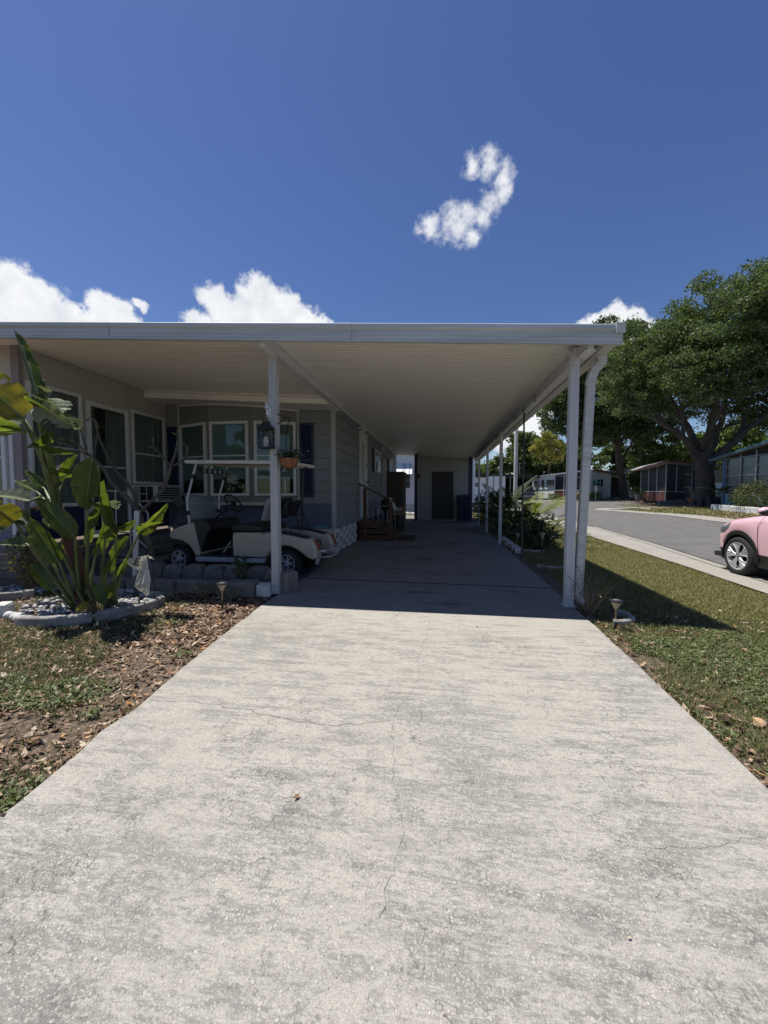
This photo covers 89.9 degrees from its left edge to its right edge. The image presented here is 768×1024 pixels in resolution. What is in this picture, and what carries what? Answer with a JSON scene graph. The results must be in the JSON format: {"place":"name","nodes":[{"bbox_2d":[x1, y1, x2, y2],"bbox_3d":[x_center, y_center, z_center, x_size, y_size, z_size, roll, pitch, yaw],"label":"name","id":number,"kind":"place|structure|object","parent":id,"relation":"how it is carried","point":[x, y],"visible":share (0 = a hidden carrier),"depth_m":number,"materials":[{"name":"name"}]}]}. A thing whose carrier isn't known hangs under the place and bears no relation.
{"place":"outdoors","nodes":[
{"label":"outdoors","id":0,"kind":"place"},
{"bbox_2d":[56,553,331,581],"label":"garden paving","id":1,"kind":"structure","parent":0,"point":[304,572],"depth_m":6.93,"materials":[{"name":"concrete"}]},
{"bbox_2d":[101,489,149,562],"bbox_3d":[-4.513,0.283,6.711,0.925,1.362,0.027,0,3,8],"label":"iron railing","id":2,"kind":"object","parent":1,"relation":"on","point":[129,494],"visible":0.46,"depth_m":6.69,"materials":[{"name":"white metal"}]},
{"bbox_2d":[97,532,195,564],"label":"stone steps","id":3,"kind":"structure","parent":1,"relation":"on","point":[162,542],"depth_m":7.01,"materials":[{"name":"concrete"}]},
{"bbox_2d":[148,562,166,578],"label":"edging stone","id":4,"kind":"object","parent":1,"relation":"on","point":[159,567],"visible":0.45,"depth_m":5.63,"materials":[{"name":"concrete"}]},
{"bbox_2d":[163,563,186,578],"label":"edging stone","id":5,"kind":"object","parent":1,"relation":"on","point":[172,571],"visible":0.57,"depth_m":5.59,"materials":[{"name":"concrete"}]},
{"bbox_2d":[182,563,206,578],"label":"edging stone","id":6,"kind":"object","parent":1,"relation":"on","point":[191,571],"visible":0.61,"depth_m":5.54,"materials":[{"name":"concrete"}]},
{"bbox_2d":[203,564,226,579],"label":"edging stone","id":7,"kind":"object","parent":1,"relation":"on","point":[214,571],"visible":0.57,"depth_m":5.51,"materials":[{"name":"concrete"}]},
{"bbox_2d":[169,460,338,572],"bbox_3d":[-2.157,0.053,6.515,2.829,1.858,1.049,1,3,13],"label":"golf cart","id":8,"kind":"object","parent":1,"relation":"on","point":[210,540],"visible":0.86,"depth_m":6.31,"materials":[{"name":"white plastic"}]},
{"bbox_2d":[246,565,268,581],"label":"edging stone","id":9,"kind":"object","parent":1,"relation":"on","point":[256,572],"visible":0.48,"depth_m":5.40,"materials":[{"name":"concrete"}]},
{"bbox_2d":[0,605,767,1023],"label":"driveway","id":10,"kind":"structure","parent":0,"point":[164,859],"depth_m":1.42,"materials":[{"name":"concrete"}]},
{"bbox_2d":[0,497,767,811],"bbox_3d":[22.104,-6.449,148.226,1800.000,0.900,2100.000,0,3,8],"label":"ground","id":11,"kind":"structure","parent":0,"point":[542,574],"depth_m":2.84,"materials":[{"name":"soil"}]},
{"bbox_2d":[0,601,14,616],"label":"edging stone","id":12,"kind":"object","parent":11,"relation":"on","point":[5,606],"visible":0.71,"depth_m":4.09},
{"bbox_2d":[0,589,34,601],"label":"curved edging","id":13,"kind":"object","parent":11,"relation":"on","point":[10,596],"visible":0.9,"depth_m":4.76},
{"bbox_2d":[6,529,39,584],"bbox_3d":[-4.989,0.626,5.410,0.433,0.812,0.550,-2,3,-31],"label":"shrub","id":14,"kind":"object","parent":11,"relation":"on","point":[18,533],"visible":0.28,"depth_m":5.34,"materials":[{"name":"green plant"}]},
{"bbox_2d":[0,584,58,596],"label":"pebble bed","id":15,"kind":"object","parent":11,"relation":"on","point":[15,588],"visible":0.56,"depth_m":5.13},
{"bbox_2d":[1,546,41,589],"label":"shrub","id":16,"kind":"object","parent":15,"relation":"on","point":[21,578],"visible":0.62,"depth_m":5.10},
{"bbox_2d":[14,612,91,627],"bbox_3d":[-3.296,1.079,3.825,0.708,0.120,0.142,0,3,-7],"label":"curved edging","id":17,"kind":"object","parent":11,"relation":"on","point":[54,620],"visible":0.84,"depth_m":3.78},
{"bbox_2d":[0,328,167,613],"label":"bird of paradise plant","id":18,"kind":"object","parent":11,"relation":"on","point":[17,402],"visible":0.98,"depth_m":3.98,"materials":[{"name":"green plant"}]},
{"bbox_2d":[14,588,164,619],"bbox_3d":[-3.404,1.069,4.539,1.494,0.067,1.338,0,3,8],"label":"pebble bed","id":19,"kind":"object","parent":11,"relation":"on","point":[127,600],"visible":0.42,"depth_m":4.44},
{"bbox_2d":[0,591,199,813],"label":"lawn grass","id":20,"kind":"structure","parent":11,"relation":"on","point":[51,652],"depth_m":3.02,"materials":[{"name":"plant"}]},
{"bbox_2d":[98,576,130,589],"bbox_3d":[-3.679,0.978,5.283,0.373,0.158,0.226,0,3,8],"label":"edging stone","id":21,"kind":"object","parent":11,"relation":"on","point":[110,580],"visible":0.41,"depth_m":5.20,"materials":[{"name":"concrete"}]},
{"bbox_2d":[57,410,188,558],"bbox_3d":[-3.787,-0.408,5.662,2.163,2.181,0.345,0,3,8],"label":"plumeria tree","id":22,"kind":"object","parent":11,"relation":"on","point":[134,505],"visible":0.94,"depth_m":5.59,"materials":[{"name":"grey plant"}]},
{"bbox_2d":[95,596,164,622],"bbox_3d":[-2.735,1.060,4.210,0.160,0.121,0.729,1,3,27],"label":"curved edging","id":23,"kind":"object","parent":11,"relation":"on","point":[125,611],"visible":0.82,"depth_m":4.10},
{"bbox_2d":[0,585,271,815],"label":"leaf litter","id":24,"kind":"object","parent":11,"relation":"on","point":[201,643],"visible":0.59,"depth_m":3.33,"materials":[{"name":"plant"}]},
{"bbox_2d":[121,555,154,597],"bbox_3d":[-2.890,0.785,4.489,0.457,0.582,0.114,0,3,8],"label":"garden flag","id":25,"kind":"object","parent":24,"relation":"on","point":[143,580],"visible":0.98,"depth_m":4.44,"materials":[{"name":"white fabric"}]},
{"bbox_2d":[132,511,139,576],"bbox_3d":[-3.449,0.508,5.348,0.135,1.054,0.062,0,3,8],"label":"white stake","id":26,"kind":"object","parent":11,"relation":"on","point":[136,546],"visible":0.65,"depth_m":5.32,"materials":[{"name":"metal"}]},
{"bbox_2d":[125,576,158,590],"bbox_3d":[-3.300,0.972,5.245,0.382,0.173,0.233,0,3,8],"label":"edging stone","id":27,"kind":"object","parent":11,"relation":"on","point":[130,582],"visible":0.44,"depth_m":5.16,"materials":[{"name":"concrete"}]},
{"bbox_2d":[150,578,178,592],"bbox_3d":[-2.937,0.983,5.174,0.381,0.158,0.219,0,3,8],"label":"edging stone","id":28,"kind":"object","parent":11,"relation":"on","point":[165,585],"visible":0.55,"depth_m":5.08,"materials":[{"name":"concrete"}]},
{"bbox_2d":[175,578,204,593],"bbox_3d":[-2.572,0.981,5.134,0.365,0.167,0.222,0,3,8],"label":"edging stone","id":29,"kind":"object","parent":11,"relation":"on","point":[179,583],"visible":0.63,"depth_m":5.05,"materials":[{"name":"concrete"}]},
{"bbox_2d":[0,345,396,578],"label":"mobile home","id":30,"kind":"object","parent":11,"relation":"on","point":[346,454],"visible":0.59,"depth_m":8.13,"materials":[{"name":"paint"}]},
{"bbox_2d":[0,436,10,504],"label":"window","id":31,"kind":"structure","parent":30,"relation":"in","point":[4,453],"depth_m":5.69,"materials":[{"name":"glass"}]},
{"bbox_2d":[24,380,83,506],"bbox_3d":[-5.252,-1.036,6.188,0.077,1.890,0.880,0,3,8],"label":"window","id":32,"kind":"structure","parent":30,"relation":"in","point":[34,464],"depth_m":6.27,"materials":[{"name":"glass"}]},
{"bbox_2d":[84,400,131,533],"bbox_3d":[-5.108,-0.790,7.171,0.077,2.340,0.900,0,3,8],"label":"screen door","id":33,"kind":"structure","parent":30,"relation":"in","point":[113,423],"depth_m":7.23,"materials":[{"name":"white metal"}]},
{"bbox_2d":[129,409,165,484],"bbox_3d":[-4.962,-1.324,8.124,0.077,1.470,0.920,0,3,8],"label":"window","id":34,"kind":"structure","parent":30,"relation":"in","point":[147,466],"depth_m":8.09,"materials":[{"name":"glass"}]},
{"bbox_2d":[130,485,179,501],"bbox_3d":[-4.676,-0.381,7.894,0.620,0.340,0.704,0,3,8],"label":"air conditioner","id":35,"kind":"object","parent":30,"relation":"attached to","point":[146,493],"visible":0.77,"depth_m":7.58,"materials":[{"name":"white plastic"}]},
{"bbox_2d":[179,422,207,495],"bbox_3d":[-4.179,-1.141,8.431,0.858,1.565,0.077,2,3,28],"label":"window","id":36,"kind":"structure","parent":30,"relation":"in","point":[194,436],"depth_m":8.44,"materials":[{"name":"glass"}]},
{"bbox_2d":[209,420,249,495],"bbox_3d":[-3.266,-1.126,8.128,0.870,1.565,0.077,0,3,8],"label":"window","id":37,"kind":"structure","parent":30,"relation":"in","point":[228,440],"depth_m":8.14,"materials":[{"name":"glass"}]},
{"bbox_2d":[253,421,295,495],"bbox_3d":[-2.304,-1.127,8.154,0.859,1.565,0.077,-1,3,-12],"label":"window","id":38,"kind":"structure","parent":30,"relation":"in","point":[261,476],"depth_m":8.16,"materials":[{"name":"glass"}]},
{"bbox_2d":[359,430,368,517],"bbox_3d":[-0.548,-1.066,11.073,0.129,2.420,0.980,0,3,8],"label":"side door","id":39,"kind":"structure","parent":30,"relation":"in","point":[362,436],"depth_m":10.79,"materials":[{"name":"white metal"}]},
{"bbox_2d":[374,449,381,473],"bbox_3d":[-0.215,-1.749,13.509,0.077,0.780,1.300,0,3,8],"label":"window","id":40,"kind":"structure","parent":30,"relation":"in","point":[377,455],"depth_m":13.51,"materials":[{"name":"white glass"}]},
{"bbox_2d":[382,458,386,510],"bbox_3d":[0.014,-1.072,15.179,0.036,2.020,1.000,0,3,8],"label":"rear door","id":41,"kind":"structure","parent":30,"relation":"in","point":[384,462],"depth_m":15.08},
{"bbox_2d":[177,574,225,597],"bbox_3d":[-2.261,0.942,4.886,0.656,0.276,0.730,0,3,8],"label":"shrub","id":42,"kind":"object","parent":11,"relation":"on","point":[202,594],"visible":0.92,"depth_m":4.81,"materials":[{"name":"green plant"}]},
{"bbox_2d":[199,580,228,594],"bbox_3d":[-2.214,0.986,5.068,0.368,0.163,0.217,0,3,8],"label":"edging stone","id":43,"kind":"object","parent":11,"relation":"on","point":[208,584],"visible":0.51,"depth_m":4.98,"materials":[{"name":"concrete"}]},
{"bbox_2d":[216,582,227,610],"bbox_3d":[-1.820,0.978,4.329,0.122,0.373,0.122,0,3,8],"label":"solar light","id":44,"kind":"object","parent":11,"relation":"on","point":[221,585],"visible":0.98,"depth_m":4.32,"materials":[{"name":"silver plastic"}]},
{"bbox_2d":[213,587,245,598],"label":"shrub","id":45,"kind":"object","parent":11,"relation":"on","point":[233,595],"visible":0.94,"depth_m":4.76,"materials":[{"name":"green plant"}]},
{"bbox_2d":[224,563,247,580],"bbox_3d":[-2.107,0.898,5.534,0.328,0.292,0.202,0,3,8],"label":"edging stone","id":46,"kind":"object","parent":11,"relation":"on","point":[229,575],"visible":0.39,"depth_m":5.45,"materials":[{"name":"concrete"}]},
{"bbox_2d":[232,554,249,579],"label":"shrub","id":47,"kind":"object","parent":11,"relation":"on","point":[237,562],"visible":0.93,"depth_m":5.29,"materials":[{"name":"green plant"}]},
{"bbox_2d":[225,579,260,596],"bbox_3d":[-1.822,0.978,4.980,0.407,0.187,0.242,0,3,8],"label":"edging stone","id":48,"kind":"object","parent":11,"relation":"on","point":[250,585],"visible":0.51,"depth_m":4.87,"materials":[{"name":"concrete"}]},
{"bbox_2d":[256,582,272,597],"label":"edging stone","id":49,"kind":"object","parent":11,"relation":"on","point":[263,589],"visible":0.89,"depth_m":4.86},
{"bbox_2d":[0,605,767,813],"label":"ground cover","id":50,"kind":"object","parent":11,"relation":"on","point":[91,694],"visible":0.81,"depth_m":2.71,"materials":[{"name":"plant"}]},
{"bbox_2d":[472,489,493,518],"bbox_3d":[4.885,-0.288,18.376,1.426,1.658,1.383,0,3,8],"label":"shrub","id":51,"kind":"object","parent":11,"relation":"on","point":[481,500],"visible":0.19,"depth_m":18.31,"materials":[{"name":"green plant"}]},
{"bbox_2d":[480,457,513,473],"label":"broadleaf tree","id":52,"kind":"object","parent":11,"relation":"on","point":[506,461],"visible":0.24,"depth_m":58.67,"materials":[{"name":"green plant"}]},
{"bbox_2d":[464,475,539,518],"bbox_3d":[3.987,-0.526,13.672,2.411,1.548,3.333,2,4,37],"label":"fan palm","id":53,"kind":"object","parent":11,"relation":"on","point":[507,504],"visible":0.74,"depth_m":13.31,"materials":[{"name":"green plant"}]},
{"bbox_2d":[489,508,518,529],"bbox_3d":[4.422,0.247,14.136,1.168,1.053,1.063,-2,3,-29],"label":"shrub","id":54,"kind":"object","parent":11,"relation":"on","point":[504,526],"visible":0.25,"depth_m":14.01,"materials":[{"name":"green plant"}]},
{"bbox_2d":[475,473,539,500],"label":"white trailer home","id":55,"kind":"object","parent":11,"relation":"on","point":[507,481],"visible":0.43,"depth_m":42.82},
{"bbox_2d":[513,429,517,515],"bbox_3d":[6.557,-2.762,19.129,0.199,6.400,0.199,0,3,8],"label":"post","id":56,"kind":"object","parent":11,"relation":"on","point":[515,459],"visible":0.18,"depth_m":19.08,"materials":[{"name":"metal"}]},
{"bbox_2d":[491,431,543,474],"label":"broadleaf tree","id":57,"kind":"object","parent":11,"relation":"on","point":[530,437],"visible":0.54,"depth_m":58.23,"materials":[{"name":"green plant"}]},
{"bbox_2d":[465,492,578,529],"bbox_3d":[4.577,-0.023,12.236,3.805,1.348,3.931,0,3,8],"label":"areca palm","id":58,"kind":"object","parent":11,"relation":"on","point":[533,506],"visible":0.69,"depth_m":12.51,"materials":[{"name":"green plant"}]},
{"bbox_2d":[512,485,536,498],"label":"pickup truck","id":59,"kind":"object","parent":11,"relation":"on","point":[530,492],"visible":0.5,"depth_m":43.97,"materials":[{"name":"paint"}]},
{"bbox_2d":[505,506,546,536],"bbox_3d":[4.316,0.352,11.698,1.210,1.140,1.142,0,3,8],"label":"shrub","id":60,"kind":"object","parent":11,"relation":"on","point":[534,514],"visible":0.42,"depth_m":11.60,"materials":[{"name":"green plant"}]},
{"bbox_2d":[497,517,563,541],"bbox_3d":[4.121,0.451,10.669,1.955,0.693,1.504,2,3,32],"label":"cycad","id":61,"kind":"object","parent":11,"relation":"on","point":[519,526],"visible":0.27,"depth_m":10.77,"materials":[{"name":"green plant"}]},
{"bbox_2d":[514,518,560,549],"bbox_3d":[3.657,0.569,9.198,0.989,0.860,1.089,-2,4,-38],"label":"shrub","id":62,"kind":"object","parent":11,"relation":"on","point":[536,541],"visible":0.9,"depth_m":9.08,"materials":[{"name":"green plant"}]},
{"bbox_2d":[528,429,565,474],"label":"yellow green tree","id":63,"kind":"object","parent":11,"relation":"on","point":[546,452],"visible":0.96,"depth_m":52.52,"materials":[{"name":"green plant"}]},
{"bbox_2d":[503,510,593,543],"bbox_3d":[4.132,0.407,9.844,2.213,0.919,1.884,0,3,8],"label":"philodendron","id":64,"kind":"object","parent":11,"relation":"on","point":[536,520],"visible":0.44,"depth_m":9.58,"materials":[{"name":"green plant"}]},
{"bbox_2d":[519,435,581,475],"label":"broadleaf tree","id":65,"kind":"object","parent":11,"relation":"on","point":[559,466],"visible":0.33,"depth_m":57.17,"materials":[{"name":"green plant"}]},
{"bbox_2d":[505,498,634,499],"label":"grass","id":66,"kind":"structure","parent":11,"relation":"on","point":[589,499],"depth_m":43.38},
{"bbox_2d":[553,442,614,473],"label":"broadleaf tree","id":67,"kind":"object","parent":11,"relation":"on","point":[606,452],"visible":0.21,"depth_m":57.85,"materials":[{"name":"green plant"}]},
{"bbox_2d":[532,469,636,498],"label":"white home","id":68,"kind":"object","parent":11,"relation":"on","point":[608,486],"visible":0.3,"depth_m":46.88,"materials":[{"name":"beige"}]},
{"bbox_2d":[550,566,624,615],"bbox_3d":[2.223,0.861,4.175,0.645,0.507,0.688,-1,3,-18],"label":"shrub","id":69,"kind":"object","parent":11,"relation":"on","point":[588,608],"visible":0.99,"depth_m":4.17,"materials":[{"name":"green plant"}]},
{"bbox_2d":[532,313,700,498],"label":"oak tree","id":70,"kind":"object","parent":11,"relation":"on","point":[607,429],"visible":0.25,"depth_m":40.90,"materials":[{"name":"green plant"}]},
{"bbox_2d":[609,599,623,629],"bbox_3d":[2.232,1.019,3.707,0.122,0.353,0.122,0,3,8],"label":"solar light","id":71,"kind":"object","parent":11,"relation":"on","point":[616,603],"visible":0.96,"depth_m":3.69,"materials":[{"name":"silver plastic"}]},
{"bbox_2d":[613,610,634,626],"bbox_3d":[2.495,1.115,3.986,0.180,0.094,0.477,2,4,36],"label":"curved edging","id":72,"kind":"object","parent":11,"relation":"on","point":[630,619],"visible":0.66,"depth_m":3.89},
{"bbox_2d":[597,444,655,484],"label":"broadleaf tree","id":73,"kind":"object","parent":11,"relation":"on","point":[644,455],"visible":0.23,"depth_m":58.09,"materials":[{"name":"green plant"}]},
{"bbox_2d":[507,542,767,785],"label":"leaf litter","id":74,"kind":"object","parent":11,"relation":"on","point":[737,748],"visible":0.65,"depth_m":2.80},
{"bbox_2d":[631,483,646,499],"bbox_3d":[23.992,-1.969,36.288,1.194,1.697,1.403,-1,3,-22],"label":"planter","id":75,"kind":"object","parent":11,"relation":"on","point":[639,496],"visible":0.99,"depth_m":36.05,"materials":[{"name":"green plant"}]},
{"bbox_2d":[622,433,690,491],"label":"broadleaf tree","id":76,"kind":"object","parent":11,"relation":"on","point":[676,454],"visible":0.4,"depth_m":45.37,"materials":[{"name":"green plant"}]},
{"bbox_2d":[576,607,767,783],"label":"lawn grass","id":77,"kind":"structure","parent":11,"relation":"on","point":[753,626],"depth_m":2.90,"materials":[{"name":"plant"}]},
{"bbox_2d":[624,460,721,501],"bbox_3d":[27.140,-2.606,36.288,6.832,3.970,8.050,0,3,8],"label":"brown porch home","id":78,"kind":"object","parent":11,"relation":"on","point":[666,480],"visible":0.71,"depth_m":33.79,"materials":[{"name":"red brick"}]},
{"bbox_2d":[595,257,767,506],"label":"oak tree","id":79,"kind":"object","parent":11,"relation":"on","point":[715,355],"visible":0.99,"depth_m":28.23,"materials":[{"name":"green plant"}]},
{"bbox_2d":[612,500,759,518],"bbox_3d":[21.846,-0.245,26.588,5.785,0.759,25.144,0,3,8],"label":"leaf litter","id":80,"kind":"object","parent":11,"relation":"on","point":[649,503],"visible":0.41,"depth_m":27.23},
{"bbox_2d":[614,504,761,518],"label":"grass","id":81,"kind":"structure","parent":11,"relation":"on","point":[708,511],"depth_m":25.74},
{"bbox_2d":[698,486,734,494],"bbox_3d":[23.112,-1.400,26.148,2.490,0.805,2.150,0,3,8],"label":"palm","id":82,"kind":"object","parent":11,"relation":"on","point":[724,488],"visible":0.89,"depth_m":26.18,"materials":[{"name":"green plant"}]},
{"bbox_2d":[679,425,756,469],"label":"broadleaf tree","id":83,"kind":"object","parent":11,"relation":"on","point":[700,436],"visible":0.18,"depth_m":43.32,"materials":[{"name":"green plant"}]},
{"bbox_2d":[709,440,767,506],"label":"blue porch home","id":84,"kind":"object","parent":11,"relation":"on","point":[739,466],"visible":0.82,"depth_m":25.94,"materials":[{"name":"plastic"}]},
{"bbox_2d":[722,417,767,445],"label":"broadleaf tree","id":85,"kind":"object","parent":11,"relation":"on","point":[756,438],"visible":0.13,"depth_m":43.05,"materials":[{"name":"green plant"}]},
{"bbox_2d":[731,477,767,508],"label":"shrub","id":86,"kind":"object","parent":11,"relation":"on","point":[753,499],"visible":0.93,"depth_m":23.64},
{"bbox_2d":[0,0,767,473],"label":"sky","id":87,"kind":"structure","parent":0,"point":[234,161],"materials":[{"name":"blue"}]},
{"bbox_2d":[264,578,586,619],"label":"carport floor","id":88,"kind":"structure","parent":0,"point":[459,599],"depth_m":4.73,"materials":[{"name":"grey concrete"}]},
{"bbox_2d":[280,569,297,593],"bbox_3d":[-1.293,0.910,5.100,0.218,0.271,0.272,1,3,22],"label":"edging stone","id":89,"kind":"object","parent":88,"relation":"on","point":[289,580],"visible":0.81,"depth_m":4.99,"materials":[{"name":"concrete"}]},
{"bbox_2d":[311,578,547,587],"bbox_3d":[0.540,1.022,5.544,3.555,0.001,0.097,1,3,10],"label":"driveway crack","id":90,"kind":"object","parent":88,"relation":"on","point":[433,583],"visible":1,"depth_m":5.51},
{"bbox_2d":[305,540,551,588],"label":"carport floor","id":91,"kind":"structure","parent":0,"point":[483,563],"depth_m":6.97,"materials":[{"name":"grey concrete"}]},
{"bbox_2d":[396,455,475,511],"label":"neighbouring house","id":92,"kind":"structure","parent":0,"point":[405,463],"depth_m":25.91,"materials":[{"name":"white"}]},
{"bbox_2d":[386,515,497,542],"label":"carport floor","id":93,"kind":"structure","parent":0,"point":[444,530],"depth_m":12.91,"materials":[{"name":"grey concrete"}]},
{"bbox_2d":[0,322,625,607],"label":"carport","id":94,"kind":"object","parent":93,"relation":"on","point":[477,392],"visible":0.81,"depth_m":5.26,"materials":[{"name":"paint"}]},
{"bbox_2d":[257,415,275,448],"bbox_3d":[-1.454,-0.988,4.753,0.170,0.408,0.170,0,3,8],"label":"lantern","id":95,"kind":"object","parent":94,"relation":"attached to","point":[264,426],"visible":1,"depth_m":4.72,"materials":[{"name":"black plastic"}]},
{"bbox_2d":[276,413,308,469],"bbox_3d":[-1.193,-0.886,4.847,0.469,0.710,0.317,1,3,23],"label":"hanging basket","id":96,"kind":"object","parent":94,"relation":"hanging from","point":[289,461],"visible":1,"depth_m":4.79,"materials":[{"name":"orange plastic"}]},
{"bbox_2d":[358,483,398,540],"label":"wooden steps","id":97,"kind":"structure","parent":93,"relation":"on","point":[375,529],"depth_m":10.46,"materials":[{"name":"brown wood"}]},
{"bbox_2d":[380,497,401,529],"bbox_3d":[0.212,0.079,12.612,0.692,1.141,0.572,0,3,8],"label":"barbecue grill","id":98,"kind":"object","parent":93,"relation":"on","point":[384,504],"visible":0.72,"depth_m":12.44,"materials":[{"name":"black metal"}]},
{"bbox_2d":[387,472,406,522],"bbox_3d":[0.583,-0.642,16.695,0.690,2.130,1.500,0,3,8],"label":"cabinet","id":99,"kind":"object","parent":93,"relation":"on","point":[397,487],"visible":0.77,"depth_m":16.01,"materials":[{"name":"brown plastic"}]},
{"bbox_2d":[392,507,404,530],"bbox_3d":[0.507,0.230,13.071,0.415,0.810,0.450,0,3,8],"label":"trash can","id":100,"kind":"object","parent":93,"relation":"on","point":[399,520],"visible":0.76,"depth_m":12.90,"materials":[{"name":"plastic"}]},
{"bbox_2d":[414,454,472,520],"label":"storage shed","id":101,"kind":"structure","parent":93,"relation":"on","point":[441,482],"depth_m":17.75,"materials":[{"name":"white metal"}]},
{"bbox_2d":[432,471,453,519],"bbox_3d":[2.706,-0.750,17.739,0.980,2.220,0.069,0,3,8],"label":"door","id":102,"kind":"structure","parent":101,"relation":"in","point":[442,482],"depth_m":17.75,"materials":[{"name":"black metal"}]},
{"bbox_2d":[456,494,472,521],"bbox_3d":[3.554,-0.171,17.078,0.680,1.230,0.835,0,3,8],"label":"wheelie bin","id":103,"kind":"object","parent":93,"relation":"on","point":[462,513],"visible":0.94,"depth_m":16.78,"materials":[{"name":"blue plastic"}]},
{"bbox_2d":[489,500,671,507],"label":"cross road","id":104,"kind":"structure","parent":0,"point":[601,504],"depth_m":34.85,"materials":[{"name":"asphalt"}]},
{"bbox_2d":[472,509,767,623],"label":"verge grass","id":105,"kind":"structure","parent":0,"point":[616,557],"depth_m":5.82,"materials":[{"name":"plant"}]},
{"bbox_2d":[509,508,767,593],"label":"pavement","id":106,"kind":"structure","parent":0,"point":[640,545],"depth_m":8.30,"materials":[{"name":"concrete"}]},
{"bbox_2d":[537,508,767,577],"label":"road","id":107,"kind":"structure","parent":0,"point":[698,538],"depth_m":15.19,"materials":[{"name":"asphalt"}]},
{"bbox_2d":[556,517,767,578],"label":"gutter line","id":108,"kind":"object","parent":107,"relation":"on","point":[678,550],"visible":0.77,"depth_m":9.11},
{"bbox_2d":[714,507,767,574],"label":"parked car","id":109,"kind":"object","parent":107,"relation":"on","point":[744,546],"visible":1,"depth_m":6.38,"materials":[{"name":"pink paint"}]},
{"bbox_2d":[594,506,735,521],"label":"pavement","id":110,"kind":"structure","parent":0,"point":[711,518],"depth_m":22.28,"materials":[{"name":"concrete"}]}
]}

